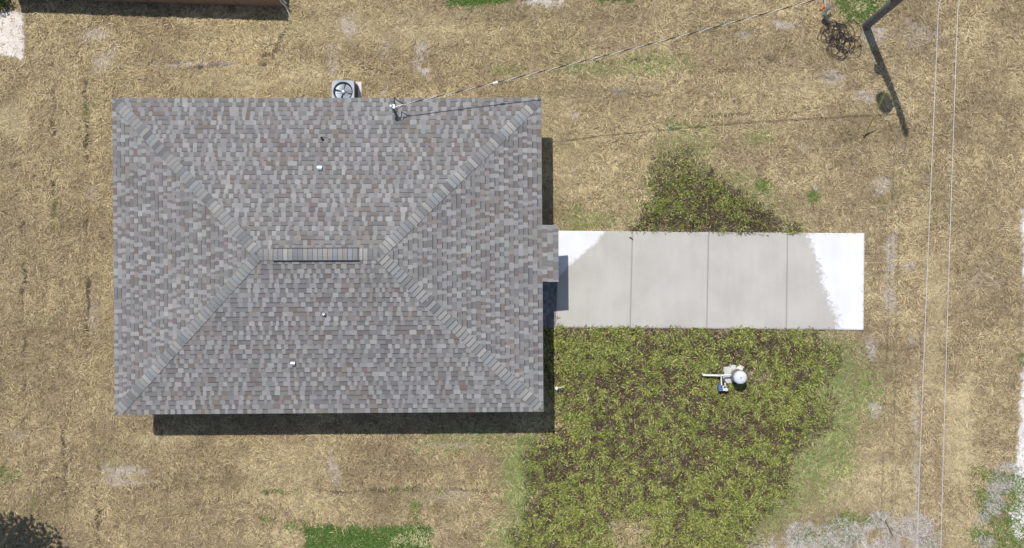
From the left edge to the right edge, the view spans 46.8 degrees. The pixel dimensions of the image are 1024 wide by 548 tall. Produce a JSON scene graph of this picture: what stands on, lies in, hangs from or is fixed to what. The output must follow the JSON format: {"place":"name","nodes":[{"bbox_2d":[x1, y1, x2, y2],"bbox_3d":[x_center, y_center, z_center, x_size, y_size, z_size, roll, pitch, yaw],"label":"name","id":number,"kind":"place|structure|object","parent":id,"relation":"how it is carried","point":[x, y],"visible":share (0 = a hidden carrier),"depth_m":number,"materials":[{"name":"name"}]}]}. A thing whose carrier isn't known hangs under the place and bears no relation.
{"place":"outdoors","nodes":[
{"label":"outdoors","id":0,"kind":"place"},
{"bbox_2d":[0,0,1023,547],"bbox_3d":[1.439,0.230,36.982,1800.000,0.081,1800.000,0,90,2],"label":"ground","id":1,"kind":"structure","parent":0,"point":[778,24],"depth_m":36.99,"materials":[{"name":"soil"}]},
{"bbox_2d":[0,0,9,9],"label":"shrub","id":2,"kind":"object","parent":1,"relation":"on","point":[1,3],"visible":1,"depth_m":37.38,"materials":[{"name":"green plant"}]},
{"bbox_2d":[0,12,23,58],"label":"sand path","id":3,"kind":"structure","parent":1,"relation":"on","point":[14,26],"depth_m":37.69,"materials":[{"name":"white sand"}]},
{"bbox_2d":[84,0,291,19],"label":"shed","id":4,"kind":"structure","parent":1,"relation":"on","point":[273,3],"depth_m":37.14,"materials":[{"name":"brown"}]},
{"bbox_2d":[112,97,558,414],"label":"house","id":5,"kind":"structure","parent":1,"relation":"on","point":[333,255],"depth_m":34.32,"materials":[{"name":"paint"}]},
{"bbox_2d":[332,80,361,97],"bbox_3d":[-5.169,-5.612,36.859,0.860,0.871,0.860,0,90,2],"label":"air conditioner","id":6,"kind":"object","parent":1,"relation":"on","point":[346,89],"visible":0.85,"depth_m":36.53,"materials":[{"name":"metal"}]},
{"bbox_2d":[0,0,1023,547],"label":"green grass","id":7,"kind":"structure","parent":1,"relation":"on","point":[840,514],"depth_m":36.63,"materials":[{"name":"green plant"}]},
{"bbox_2d":[543,283,555,327],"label":"walkway","id":8,"kind":"structure","parent":1,"relation":"on","point":[549,305],"depth_m":36.94,"materials":[{"name":"concrete"}]},
{"bbox_2d":[503,146,848,547],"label":"weeds","id":9,"kind":"object","parent":1,"relation":"on","point":[650,361],"visible":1,"depth_m":36.74,"materials":[{"name":"green plant"}]},
{"bbox_2d":[702,373,730,376],"bbox_3d":[6.333,3.116,36.575,0.945,0.435,0.102,1,90,2],"label":"water pipe","id":10,"kind":"object","parent":1,"relation":"on","point":[719,375],"visible":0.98,"depth_m":36.39,"materials":[{"name":"white plastic"}]},
{"bbox_2d":[717,376,727,390],"bbox_3d":[6.495,3.365,36.521,0.346,0.468,0.491,0,90,2],"label":"water pump","id":11,"kind":"object","parent":1,"relation":"on","point":[721,387],"visible":1,"depth_m":36.40,"materials":[{"name":"blue plastic"}]},
{"bbox_2d":[723,364,743,383],"bbox_3d":[6.865,3.097,36.715,0.642,0.115,0.605,0,90,2],"label":"concrete pad","id":12,"kind":"object","parent":1,"relation":"on","point":[728,369],"visible":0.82,"depth_m":36.68,"materials":[{"name":"concrete"}]},
{"bbox_2d":[730,369,746,383],"bbox_3d":[6.930,3.134,36.212,0.432,0.955,0.432,0,90,2],"label":"pressure tank","id":13,"kind":"object","parent":12,"relation":"on","point":[738,376],"visible":1,"depth_m":35.80,"materials":[{"name":"metal"}]},
{"bbox_2d":[822,4,832,24],"bbox_3d":[9.698,-7.975,36.438,0.356,0.672,0.562,0,90,2],"label":"bent pipe","id":14,"kind":"object","parent":1,"relation":"on","point":[824,14],"visible":1,"depth_m":36.26,"materials":[{"name":"grey metal"}]},
{"bbox_2d":[862,0,902,29],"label":"utility pole","id":15,"kind":"object","parent":1,"relation":"on","point":[877,16],"visible":1,"depth_m":34.77,"materials":[{"name":"grey wood"}]},
{"bbox_2d":[404,0,814,104],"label":"service cable","id":16,"kind":"object","parent":15,"relation":"attached to","point":[495,82],"visible":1,"depth_m":32.57,"materials":[{"name":"white aluminium wire"}]},
{"bbox_2d":[862,0,930,137],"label":"guy wire","id":17,"kind":"object","parent":15,"relation":"attached to","point":[886,90],"visible":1,"depth_m":34.80,"materials":[{"name":"metal"}]},
{"bbox_2d":[916,0,940,547],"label":"power line","id":18,"kind":"object","parent":15,"relation":"attached to","point":[927,271],"visible":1,"depth_m":29.41,"materials":[{"name":"metal"}]},
{"bbox_2d":[941,0,959,533],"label":"power line","id":19,"kind":"object","parent":15,"relation":"attached to","point":[948,274],"visible":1,"depth_m":28.01,"materials":[{"name":"metal"}]},
{"bbox_2d":[744,461,1021,547],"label":"dead brush","id":20,"kind":"object","parent":1,"relation":"on","point":[884,541],"visible":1,"depth_m":36.49,"materials":[{"name":"grey plant"}]},
{"bbox_2d":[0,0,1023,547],"bbox_3d":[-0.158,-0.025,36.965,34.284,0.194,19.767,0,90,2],"label":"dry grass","id":21,"kind":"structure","parent":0,"point":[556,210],"depth_m":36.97,"materials":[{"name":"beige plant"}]},
{"bbox_2d":[818,20,862,58],"bbox_3d":[10.131,-7.253,36.580,1.402,0.156,1.227,0,90,2],"label":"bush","id":22,"kind":"object","parent":21,"relation":"on","point":[840,36],"visible":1,"depth_m":36.56,"materials":[{"name":"brown plant"}]},
{"bbox_2d":[556,231,863,329],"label":"driveway","id":23,"kind":"structure","parent":0,"point":[715,280],"depth_m":36.73,"materials":[{"name":"concrete"}]},
{"bbox_2d":[1010,210,1023,540],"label":"sand road","id":24,"kind":"structure","parent":0,"point":[1020,458],"depth_m":36.38,"materials":[{"name":"white sand"}]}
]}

